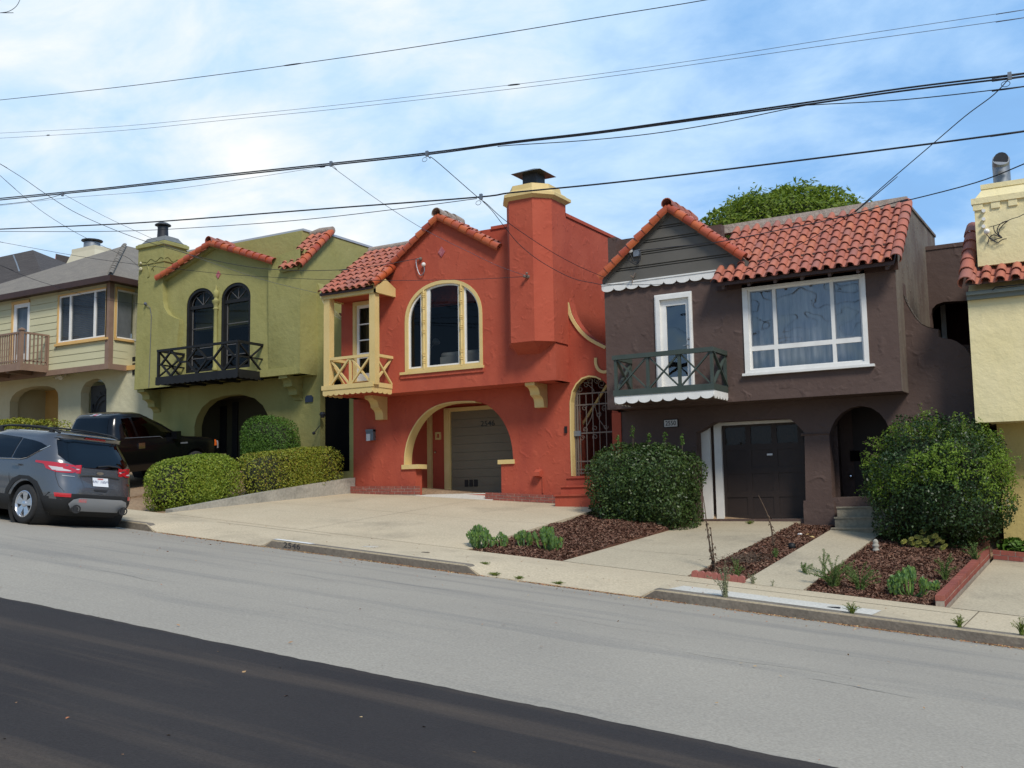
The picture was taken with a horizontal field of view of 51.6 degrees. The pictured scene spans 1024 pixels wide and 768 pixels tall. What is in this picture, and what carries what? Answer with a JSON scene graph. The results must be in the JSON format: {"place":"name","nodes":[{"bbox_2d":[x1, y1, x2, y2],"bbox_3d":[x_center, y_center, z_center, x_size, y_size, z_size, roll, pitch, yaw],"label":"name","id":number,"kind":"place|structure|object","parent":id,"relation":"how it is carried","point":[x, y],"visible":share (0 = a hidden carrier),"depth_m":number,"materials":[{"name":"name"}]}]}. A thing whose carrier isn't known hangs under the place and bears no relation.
{"place":"outdoors","nodes":[
{"label":"outdoors","id":0,"kind":"place"},
{"bbox_2d":[55,254,68,262],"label":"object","id":1,"kind":"structure","parent":0,"point":[63,258],"depth_m":61.17,"materials":[{"name":"paint"}]},
{"bbox_2d":[129,471,243,498],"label":"driveway","id":2,"kind":"structure","parent":0,"point":[137,490],"depth_m":26.81,"materials":[{"name":"concrete"}]},
{"bbox_2d":[71,412,225,477],"bbox_3d":[-10.041,1.804,26.913,2.212,2.193,5.954,-5,-7,31],"label":"pickup truck","id":3,"kind":"object","parent":2,"relation":"on","point":[145,444],"visible":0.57,"depth_m":26.53,"materials":[{"name":"black paint"}]},
{"bbox_2d":[2,0,704,99],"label":"cable","id":4,"kind":"object","parent":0,"point":[379,52],"visible":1,"depth_m":17.86,"materials":[{"name":"black plastic"}]},
{"bbox_2d":[165,493,754,555],"bbox_3d":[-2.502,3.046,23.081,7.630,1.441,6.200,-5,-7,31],"label":"driveway","id":5,"kind":"structure","parent":0,"point":[445,526],"depth_m":22.36,"materials":[{"name":"beige concrete"}]},
{"bbox_2d":[0,514,1023,767],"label":"road","id":6,"kind":"structure","parent":0,"point":[508,640],"depth_m":9.48,"materials":[{"name":"asphalt"}]},
{"bbox_2d":[0,424,130,526],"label":"parked suv","id":7,"kind":"object","parent":6,"relation":"on","point":[56,476],"visible":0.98,"depth_m":18.85,"materials":[{"name":"grey paint"}]},
{"bbox_2d":[0,597,837,767],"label":"fresh asphalt strip","id":8,"kind":"object","parent":6,"relation":"on","point":[118,694],"visible":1,"depth_m":6.22,"materials":[{"name":"asphalt"}]},
{"bbox_2d":[93,558,919,698],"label":"road cracks","id":9,"kind":"object","parent":6,"relation":"on","point":[626,628],"visible":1,"depth_m":9.49,"materials":[{"name":"grey"}]},
{"bbox_2d":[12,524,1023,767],"bbox_3d":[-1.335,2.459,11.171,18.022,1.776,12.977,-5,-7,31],"label":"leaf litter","id":10,"kind":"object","parent":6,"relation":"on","point":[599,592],"visible":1,"depth_m":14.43,"materials":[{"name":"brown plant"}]},
{"bbox_2d":[0,130,1023,229],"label":"cable","id":11,"kind":"object","parent":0,"point":[1000,134],"visible":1,"depth_m":15.74,"materials":[{"name":"black plastic"}]},
{"bbox_2d":[0,198,476,231],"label":"cable","id":12,"kind":"object","parent":11,"relation":"hanging from","point":[225,225],"visible":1,"depth_m":19.61,"materials":[{"name":"black plastic"}]},
{"bbox_2d":[476,193,482,204],"bbox_3d":[-0.523,-2.909,16.732,0.126,0.172,0.040,-5,-7,31],"label":"cable clamp","id":13,"kind":"object","parent":11,"relation":"attached to","point":[480,196],"visible":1,"depth_m":16.71,"materials":[{"name":"metal"}]},
{"bbox_2d":[482,201,709,284],"bbox_3d":[1.799,-2.195,19.608,0.210,0.818,7.427,-6,-8,39],"label":"cable","id":14,"kind":"object","parent":13,"relation":"attached to","point":[585,281],"visible":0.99,"depth_m":19.17,"materials":[{"name":"black plastic"}]},
{"bbox_2d":[0,75,1023,200],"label":"cable","id":15,"kind":"object","parent":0,"point":[1001,79],"visible":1,"depth_m":15.82,"materials":[{"name":"black plastic"}]},
{"bbox_2d":[0,167,318,205],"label":"cable","id":16,"kind":"object","parent":15,"relation":"attached to","point":[168,189],"visible":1,"depth_m":20.45,"materials":[{"name":"grey plastic"}]},
{"bbox_2d":[497,86,1023,146],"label":"cable","id":17,"kind":"object","parent":15,"relation":"hanging from","point":[782,110],"visible":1,"depth_m":14.29,"materials":[{"name":"black plastic"}]},
{"bbox_2d":[0,72,1023,198],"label":"cable","id":18,"kind":"object","parent":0,"point":[1002,76],"visible":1,"depth_m":15.77,"materials":[{"name":"black plastic"}]},
{"bbox_2d":[422,150,428,161],"bbox_3d":[-1.423,-3.723,17.353,0.126,0.172,0.040,-5,-7,31],"label":"cable clamp","id":19,"kind":"object","parent":18,"relation":"attached to","point":[426,153],"visible":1,"depth_m":17.33,"materials":[{"name":"metal"}]},
{"bbox_2d":[429,157,607,278],"bbox_3d":[0.364,-3.064,20.567,0.046,0.780,7.408,-4,-7,28],"label":"cable","id":20,"kind":"object","parent":19,"relation":"attached to","point":[506,221],"visible":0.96,"depth_m":19.68,"materials":[{"name":"black plastic"}]},
{"bbox_2d":[1001,72,1011,86],"bbox_3d":[6.011,-3.698,12.892,0.126,0.172,0.040,-5,-7,31],"label":"cable clamp","id":21,"kind":"object","parent":18,"relation":"attached to","point":[1009,74],"visible":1,"depth_m":12.87,"materials":[{"name":"metal"}]},
{"bbox_2d":[0,0,1023,258],"label":"sky","id":22,"kind":"structure","parent":0,"point":[47,47],"materials":[{"name":"blue"}]},
{"bbox_2d":[9,10,1021,132],"bbox_3d":[-2.913,-7.841,18.681,82.397,9.981,0.007,-5,-7,31],"label":"cable","id":23,"kind":"object","parent":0,"point":[572,77],"visible":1,"depth_m":15.80,"materials":[{"name":"grey plastic"}]},
{"bbox_2d":[9,17,1023,137],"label":"cable","id":24,"kind":"object","parent":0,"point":[577,80],"visible":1,"depth_m":15.86,"materials":[{"name":"grey plastic"}]},
{"bbox_2d":[127,483,1003,562],"bbox_3d":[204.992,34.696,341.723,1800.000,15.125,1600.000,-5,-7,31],"label":"ground","id":25,"kind":"structure","parent":0,"point":[136,503],"depth_m":24.31,"materials":[{"name":"concrete"}]},
{"bbox_2d":[0,250,65,283],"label":"dark roofed house","id":26,"kind":"structure","parent":25,"relation":"on","point":[26,263],"depth_m":49.96,"materials":[{"name":"grey"}]},
{"bbox_2d":[0,417,74,430],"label":"hedge","id":27,"kind":"object","parent":25,"relation":"on","point":[20,420],"visible":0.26,"depth_m":31.50,"materials":[{"name":"green plant"}]},
{"bbox_2d":[0,238,152,430],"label":"sage house","id":28,"kind":"structure","parent":25,"relation":"on","point":[67,355],"depth_m":33.82,"materials":[{"name":"paint"}]},
{"bbox_2d":[12,302,29,361],"bbox_3d":[-16.070,-1.728,34.809,0.831,2.014,0.120,-5,-7,31],"label":"balcony door","id":29,"kind":"structure","parent":28,"relation":"in","point":[21,312],"depth_m":34.90,"materials":[{"name":"white paint"}]},
{"bbox_2d":[45,390,57,426],"bbox_3d":[-16.002,1.629,36.885,1.150,2.961,0.070,-5,-7,31],"label":"door","id":30,"kind":"structure","parent":28,"relation":"in","point":[51,401],"depth_m":37.00,"materials":[{"name":"brown"}]},
{"bbox_2d":[54,287,107,346],"bbox_3d":[-13.427,-2.095,33.237,2.534,1.661,0.240,-5,-7,31],"label":"window","id":31,"kind":"structure","parent":28,"relation":"in","point":[95,306],"depth_m":33.40,"materials":[{"name":"white paint"}]},
{"bbox_2d":[114,286,137,342],"bbox_3d":[-12.024,-2.151,33.132,0.120,1.681,0.960,-5,-7,31],"label":"side window","id":32,"kind":"structure","parent":28,"relation":"in","point":[120,289],"depth_m":32.83,"materials":[{"name":"white paint"}]},
{"bbox_2d":[116,519,154,531],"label":"kerb","id":33,"kind":"structure","parent":25,"relation":"on","point":[136,526],"depth_m":19.93,"materials":[{"name":"concrete"}]},
{"bbox_2d":[140,491,251,512],"bbox_3d":[-6.893,2.946,25.842,2.300,1.170,6.400,-5,-7,31],"label":"hedge bed","id":34,"kind":"object","parent":25,"relation":"on","point":[161,511],"visible":0.04,"depth_m":23.69,"materials":[{"name":"soil"}]},
{"bbox_2d":[143,453,240,511],"bbox_3d":[-7.247,2.261,24.099,1.065,1.426,2.574,-5,-7,31],"label":"hedge","id":35,"kind":"object","parent":34,"relation":"on","point":[191,479],"visible":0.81,"depth_m":23.54,"materials":[{"name":"green plant"}]},
{"bbox_2d":[239,415,300,472],"bbox_3d":[-6.460,1.829,28.318,1.711,2.089,1.190,-5,-7,31],"label":"shrub","id":36,"kind":"object","parent":34,"relation":"on","point":[264,433],"visible":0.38,"depth_m":28.01,"materials":[{"name":"green plant"}]},
{"bbox_2d":[231,446,343,495],"bbox_3d":[-5.557,2.248,26.636,1.201,1.462,3.719,-5,-7,31],"label":"hedge","id":37,"kind":"object","parent":34,"relation":"on","point":[263,471],"visible":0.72,"depth_m":25.92,"materials":[{"name":"green plant"}]},
{"bbox_2d":[134,222,372,478],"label":"green house","id":38,"kind":"structure","parent":25,"relation":"on","point":[222,357],"depth_m":30.19,"materials":[{"name":"green paint"}]},
{"bbox_2d":[1,176,139,267],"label":"cable","id":39,"kind":"object","parent":38,"relation":"attached to","point":[62,224],"visible":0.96,"depth_m":28.82,"materials":[{"name":"black plastic"}]},
{"bbox_2d":[0,265,145,304],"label":"cable","id":40,"kind":"object","parent":38,"relation":"attached to","point":[65,289],"visible":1,"depth_m":29.19,"materials":[{"name":"black plastic"}]},
{"bbox_2d":[186,288,213,372],"bbox_3d":[-8.979,-1.560,30.773,1.159,2.457,0.160,-5,-7,31],"label":"window","id":41,"kind":"structure","parent":38,"relation":"in","point":[190,308],"depth_m":30.93,"materials":[{"name":"black paint"}]},
{"bbox_2d":[219,402,237,465],"bbox_3d":[-8.616,1.705,32.114,0.832,2.280,0.040,-5,-7,31],"label":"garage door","id":42,"kind":"structure","parent":38,"relation":"in","point":[223,410],"depth_m":32.08,"materials":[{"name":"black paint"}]},
{"bbox_2d":[221,283,250,368],"bbox_3d":[-7.772,-1.651,30.059,1.150,2.459,0.160,-5,-7,31],"label":"window","id":43,"kind":"structure","parent":38,"relation":"in","point":[224,311],"depth_m":30.20,"materials":[{"name":"black paint"}]},
{"bbox_2d":[165,478,354,512],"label":"retaining wall","id":44,"kind":"structure","parent":25,"relation":"on","point":[336,487],"depth_m":25.60,"materials":[{"name":"grey concrete"}]},
{"bbox_2d":[265,539,476,574],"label":"kerb","id":45,"kind":"structure","parent":25,"relation":"on","point":[387,559],"depth_m":16.97,"materials":[{"name":"concrete"}]},
{"bbox_2d":[276,539,314,548],"bbox_3d":[-3.711,2.716,17.991,0.830,0.167,0.174,-5,-7,31],"label":"kerb number","id":46,"kind":"object","parent":45,"relation":"attached to","point":[294,546],"visible":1,"depth_m":17.92,"materials":[{"name":"grey"}]},
{"bbox_2d":[350,486,419,495],"bbox_3d":[-3.356,2.816,27.303,2.305,0.405,0.206,-5,-7,31],"label":"brick planter","id":47,"kind":"object","parent":25,"relation":"on","point":[400,490],"visible":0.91,"depth_m":27.10,"materials":[{"name":"brick"}]},
{"bbox_2d":[318,168,621,506],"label":"red house","id":48,"kind":"structure","parent":25,"relation":"on","point":[478,381],"depth_m":26.12,"materials":[{"name":"paint"}]},
{"bbox_2d":[1,164,416,270],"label":"cable","id":49,"kind":"object","parent":48,"relation":"attached to","point":[210,259],"visible":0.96,"depth_m":26.14,"materials":[{"name":"black plastic"}]},
{"bbox_2d":[2,242,522,280],"bbox_3d":[-20.866,-6.137,30.766,43.824,9.642,1.739,-3,-7,18],"label":"cable","id":50,"kind":"object","parent":48,"relation":"attached to","point":[280,277],"visible":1,"depth_m":24.80,"materials":[{"name":"black plastic"}]},
{"bbox_2d":[357,304,368,380],"bbox_3d":[-3.702,-1.068,27.331,0.717,1.984,0.050,-5,-7,31],"label":"balcony door","id":51,"kind":"structure","parent":48,"relation":"in","point":[361,377],"depth_m":27.45,"materials":[{"name":"white paint"}]},
{"bbox_2d":[333,167,525,275],"bbox_3d":[-1.432,-3.149,21.390,0.093,0.774,6.952,-5,-7,30],"label":"cable","id":52,"kind":"object","parent":48,"relation":"attached to","point":[417,225],"visible":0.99,"depth_m":20.58,"materials":[{"name":"grey plastic"}]},
{"bbox_2d":[400,280,483,378],"bbox_3d":[-1.733,-1.384,26.123,2.468,2.369,0.170,-5,-7,31],"label":"window","id":53,"kind":"structure","parent":48,"relation":"in","point":[424,294],"depth_m":26.14,"materials":[{"name":"white paint"}]},
{"bbox_2d":[451,409,512,492],"bbox_3d":[-0.602,1.739,27.368,2.300,2.169,0.049,-5,-7,31],"label":"garage door","id":54,"kind":"structure","parent":48,"relation":"in","point":[480,438],"depth_m":27.51,"materials":[{"name":"grey"}]},
{"bbox_2d":[485,493,554,503],"bbox_3d":[0.230,2.776,25.156,1.928,0.435,0.206,-5,-7,31],"label":"brick planter","id":55,"kind":"object","parent":48,"relation":"attached to","point":[536,498],"visible":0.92,"depth_m":25.05,"materials":[{"name":"brick"}]},
{"bbox_2d":[474,517,698,560],"bbox_3d":[1.620,3.038,20.669,1.900,1.235,6.300,-5,-7,31],"label":"mulch bed","id":56,"kind":"object","parent":25,"relation":"on","point":[619,543],"visible":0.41,"depth_m":19.69,"materials":[{"name":"wood"}]},
{"bbox_2d":[466,524,495,548],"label":"succulent","id":57,"kind":"object","parent":56,"relation":"on","point":[477,534],"visible":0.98,"depth_m":18.63,"materials":[{"name":"plant"}]},
{"bbox_2d":[494,531,508,546],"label":"succulent","id":58,"kind":"object","parent":56,"relation":"on","point":[504,537],"visible":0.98,"depth_m":18.84,"materials":[{"name":"plant"}]},
{"bbox_2d":[513,530,533,546],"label":"succulent","id":59,"kind":"object","parent":56,"relation":"on","point":[520,537],"visible":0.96,"depth_m":18.84,"materials":[{"name":"plant"}]},
{"bbox_2d":[532,526,563,551],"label":"succulent","id":60,"kind":"object","parent":56,"relation":"on","point":[548,537],"visible":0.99,"depth_m":18.51,"materials":[{"name":"plant"}]},
{"bbox_2d":[582,425,707,530],"bbox_3d":[2.780,2.146,22.306,2.552,2.580,1.900,-5,-7,31],"label":"shrub","id":61,"kind":"object","parent":56,"relation":"on","point":[650,483],"visible":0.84,"depth_m":21.73,"materials":[{"name":"green plant"}]},
{"bbox_2d":[470,513,990,605],"bbox_3d":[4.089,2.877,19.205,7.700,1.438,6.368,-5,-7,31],"label":"bark mulch","id":62,"kind":"object","parent":25,"relation":"on","point":[866,553],"visible":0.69,"depth_m":18.35,"materials":[{"name":"wood"}]},
{"bbox_2d":[788,543,795,548],"bbox_3d":[4.982,2.883,18.870,0.150,0.120,0.143,-5,-7,31],"label":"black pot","id":63,"kind":"object","parent":62,"relation":"on","point":[791,545],"visible":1,"depth_m":18.82,"materials":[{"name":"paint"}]},
{"bbox_2d":[805,553,858,588],"bbox_3d":[4.743,2.770,15.685,0.721,0.523,0.528,-1,-6,1],"label":"weed","id":64,"kind":"object","parent":62,"relation":"on","point":[832,581],"visible":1,"depth_m":15.71,"materials":[{"name":"green plant"}]},
{"bbox_2d":[843,562,881,589],"bbox_3d":[5.143,2.821,15.540,0.571,0.460,0.381,-5,-7,31],"label":"weed","id":65,"kind":"object","parent":62,"relation":"on","point":[854,579],"visible":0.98,"depth_m":15.49,"materials":[{"name":"green plant"}]},
{"bbox_2d":[872,539,878,551],"bbox_3d":[6.391,2.842,18.626,0.120,0.230,0.114,-5,-7,31],"label":"garden ornament","id":66,"kind":"object","parent":62,"relation":"on","point":[875,545],"visible":0.93,"depth_m":18.59,"materials":[{"name":"grey concrete"}]},
{"bbox_2d":[887,565,929,597],"bbox_3d":[5.696,2.839,15.202,0.617,0.465,0.557,-5,-7,31],"label":"succulent","id":67,"kind":"object","parent":62,"relation":"on","point":[897,580],"visible":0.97,"depth_m":15.11,"materials":[{"name":"plant"}]},
{"bbox_2d":[901,530,947,549],"bbox_3d":[7.316,2.762,18.804,0.801,0.389,0.242,-5,-7,31],"label":"aeonium","id":68,"kind":"object","parent":62,"relation":"on","point":[919,542],"visible":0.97,"depth_m":18.76,"materials":[{"name":"plant"}]},
{"bbox_2d":[928,580,940,591],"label":"succulent","id":69,"kind":"object","parent":62,"relation":"on","point":[935,585],"visible":0.83,"depth_m":15.46,"materials":[{"name":"plant"}]},
{"bbox_2d":[854,403,1023,549],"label":"shrub","id":70,"kind":"object","parent":62,"relation":"on","point":[943,482],"visible":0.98,"depth_m":18.80,"materials":[{"name":"green plant"}]},
{"bbox_2d":[934,553,955,580],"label":"weed","id":71,"kind":"object","parent":62,"relation":"on","point":[945,575],"visible":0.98,"depth_m":16.22,"materials":[{"name":"green plant"}]},
{"bbox_2d":[961,541,989,559],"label":"weed","id":72,"kind":"object","parent":62,"relation":"on","point":[974,553],"visible":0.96,"depth_m":17.68,"materials":[{"name":"green plant"}]},
{"bbox_2d":[705,526,830,574],"bbox_3d":[4.601,3.101,18.699,0.870,1.094,6.000,-5,-7,31],"label":"mulch bed","id":73,"kind":"object","parent":25,"relation":"on","point":[768,551],"visible":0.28,"depth_m":18.66,"materials":[{"name":"wood"}]},
{"bbox_2d":[703,496,713,568],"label":"dead stalk","id":74,"kind":"object","parent":73,"relation":"on","point":[708,534],"visible":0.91,"depth_m":16.97,"materials":[{"name":"plant"}]},
{"bbox_2d":[709,527,718,569],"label":"dead stalk","id":75,"kind":"object","parent":73,"relation":"on","point":[713,559],"visible":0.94,"depth_m":16.87,"materials":[{"name":"plant"}]},
{"bbox_2d":[691,570,745,582],"bbox_3d":[3.137,2.947,16.122,0.835,0.217,0.070,-5,-7,31],"label":"scalloped edging","id":76,"kind":"object","parent":73,"relation":"on","point":[715,575],"visible":0.72,"depth_m":16.11,"materials":[{"name":"pink stone"}]},
{"bbox_2d":[695,550,772,563],"bbox_3d":[3.948,2.899,17.766,0.995,0.271,2.723,-5,-7,31],"label":"dry grass heap","id":77,"kind":"object","parent":73,"relation":"on","point":[736,557],"visible":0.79,"depth_m":17.59,"materials":[{"name":"plant"}]},
{"bbox_2d":[729,557,744,576],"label":"weed","id":78,"kind":"object","parent":73,"relation":"on","point":[736,567],"visible":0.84,"depth_m":16.35,"materials":[{"name":"green plant"}]},
{"bbox_2d":[758,495,775,544],"bbox_3d":[4.599,2.486,19.083,0.267,0.972,0.142,-5,-7,31],"label":"dead stalk","id":79,"kind":"object","parent":73,"relation":"on","point":[772,538],"visible":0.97,"depth_m":19.03,"materials":[{"name":"plant"}]},
{"bbox_2d":[772,548,778,557],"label":"weed","id":80,"kind":"object","parent":73,"relation":"on","point":[775,552],"visible":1,"depth_m":17.92,"materials":[{"name":"green plant"}]},
{"bbox_2d":[699,177,872,239],"bbox_3d":[9.592,-2.670,36.458,7.825,8.989,6.926,-5,-7,31],"label":"tree","id":81,"kind":"object","parent":25,"relation":"on","point":[784,199],"visible":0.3,"depth_m":35.17,"materials":[{"name":"green plant"}]},
{"bbox_2d":[596,196,1003,534],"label":"brown house","id":82,"kind":"structure","parent":25,"relation":"on","point":[784,385],"depth_m":22.27,"materials":[{"name":"paint"}]},
{"bbox_2d":[660,297,690,386],"bbox_3d":[3.551,-0.892,22.905,0.676,1.924,0.110,-5,-7,31],"label":"balcony door","id":83,"kind":"structure","parent":82,"relation":"in","point":[667,382],"depth_m":22.98,"materials":[{"name":"white paint"}]},
{"bbox_2d":[722,422,805,517],"bbox_3d":[5.635,1.854,22.714,2.300,2.034,0.032,-5,-7,31],"label":"garage door","id":84,"kind":"structure","parent":82,"relation":"in","point":[773,471],"depth_m":22.82,"materials":[{"name":"black wood"}]},
{"bbox_2d":[742,270,874,375],"bbox_3d":[5.943,-1.207,21.491,2.652,1.926,0.190,-5,-7,31],"label":"window frame","id":85,"kind":"structure","parent":82,"relation":"in","point":[749,348],"depth_m":21.47,"materials":[{"name":"white paint"}]},
{"bbox_2d":[849,407,890,496],"bbox_3d":[7.672,1.375,22.448,1.113,2.000,0.120,-5,-7,31],"label":"door","id":86,"kind":"structure","parent":82,"relation":"in","point":[866,421],"depth_m":22.58,"materials":[{"name":"black"}]},
{"bbox_2d":[745,80,1007,272],"bbox_3d":[5.617,-2.874,17.306,0.996,0.751,9.023,0,-6,-5],"label":"cable","id":87,"kind":"object","parent":82,"relation":"attached to","point":[869,199],"visible":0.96,"depth_m":15.62,"materials":[{"name":"black plastic"}]},
{"bbox_2d":[644,588,1023,647],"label":"kerb","id":88,"kind":"structure","parent":25,"relation":"on","point":[955,634],"depth_m":13.19,"materials":[{"name":"concrete"}]},
{"bbox_2d":[706,567,731,597],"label":"weed","id":89,"kind":"object","parent":88,"relation":"on","point":[725,591],"visible":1,"depth_m":14.05,"materials":[{"name":"green plant"}]},
{"bbox_2d":[842,602,859,613],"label":"grass tuft","id":90,"kind":"object","parent":88,"relation":"on","point":[853,609],"visible":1,"depth_m":13.20,"materials":[{"name":"plant"}]},
{"bbox_2d":[951,613,966,627],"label":"grass tuft","id":91,"kind":"object","parent":88,"relation":"on","point":[958,623],"visible":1,"depth_m":12.56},
{"bbox_2d":[1010,617,1023,634],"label":"grass tuft","id":92,"kind":"object","parent":88,"relation":"on","point":[1020,626],"visible":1,"depth_m":12.22,"materials":[{"name":"plant"}]},
{"bbox_2d":[957,152,1023,544],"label":"yellow house","id":93,"kind":"structure","parent":25,"relation":"on","point":[992,260],"depth_m":19.77,"materials":[{"name":"paint"}]},
{"bbox_2d":[638,163,1023,250],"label":"cable","id":94,"kind":"object","parent":93,"relation":"attached to","point":[904,200],"visible":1,"depth_m":17.38,"materials":[{"name":"black plastic"}]},
{"bbox_2d":[992,550,1023,562],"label":"brick edging","id":95,"kind":"object","parent":25,"relation":"on","point":[1003,555],"visible":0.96,"depth_m":18.55,"materials":[{"name":"brick"}]},
{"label":"planting bed","id":96,"kind":"structure","parent":25,"relation":"on","visible":0},
{"bbox_2d":[997,537,1023,551],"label":"leafy plant","id":97,"kind":"object","parent":96,"relation":"on","point":[1015,544],"visible":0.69,"depth_m":19.24,"materials":[{"name":"green plant"}]},
{"bbox_2d":[121,509,1023,637],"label":"pavement","id":98,"kind":"structure","parent":0,"point":[616,581],"depth_m":16.12,"materials":[{"name":"beige concrete"}]},
{"bbox_2d":[670,586,880,614],"bbox_3d":[3.455,2.865,14.108,2.700,0.244,0.560,-5,-7,31],"label":"new concrete strip","id":99,"kind":"object","parent":98,"relation":"on","point":[774,599],"visible":0.94,"depth_m":14.08,"materials":[{"name":"concrete"}]},
{"bbox_2d":[935,549,989,607],"bbox_3d":[7.117,3.064,16.608,0.126,0.695,5.008,-5,-7,31],"label":"brick edging","id":100,"kind":"object","parent":98,"relation":"on","point":[953,589],"visible":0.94,"depth_m":15.99,"materials":[{"name":"brick"}]},
{"bbox_2d":[564,518,800,576],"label":"driveway","id":101,"kind":"structure","parent":0,"point":[741,535],"depth_m":18.89,"materials":[{"name":"concrete"}]},
{"bbox_2d":[745,530,878,589],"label":"garden path","id":102,"kind":"structure","parent":0,"point":[785,572],"depth_m":17.65,"materials":[{"name":"concrete"}]},
{"bbox_2d":[747,573,755,583],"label":"weed","id":103,"kind":"object","parent":102,"relation":"on","point":[752,580],"visible":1,"depth_m":15.83,"materials":[{"name":"green plant"}]},
{"bbox_2d":[800,562,812,573],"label":"weed","id":104,"kind":"object","parent":102,"relation":"on","point":[804,569],"visible":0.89,"depth_m":16.57,"materials":[{"name":"green plant"}]},
{"bbox_2d":[819,549,829,573],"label":"weed","id":105,"kind":"object","parent":102,"relation":"on","point":[826,561],"visible":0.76,"depth_m":16.56,"materials":[{"name":"green plant"}]},
{"bbox_2d":[950,560,1023,616],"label":"driveway","id":106,"kind":"structure","parent":0,"point":[996,586],"depth_m":15.63,"materials":[{"name":"concrete"}]},
{"bbox_3d":[-9.397,-3.973,22.161,0.044,0.090,0.040,-5,-7,31],"label":"cable clamp","id":107,"kind":"object","parent":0,"visible":0},
{"bbox_2d":[67,196,319,293],"bbox_3d":[-7.059,-3.163,24.535,0.298,1.200,6.804,-6,-8,41],"label":"cable","id":108,"kind":"object","parent":107,"relation":"hanging from","point":[189,254],"visible":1,"depth_m":24.00,"materials":[{"name":"grey plastic"}]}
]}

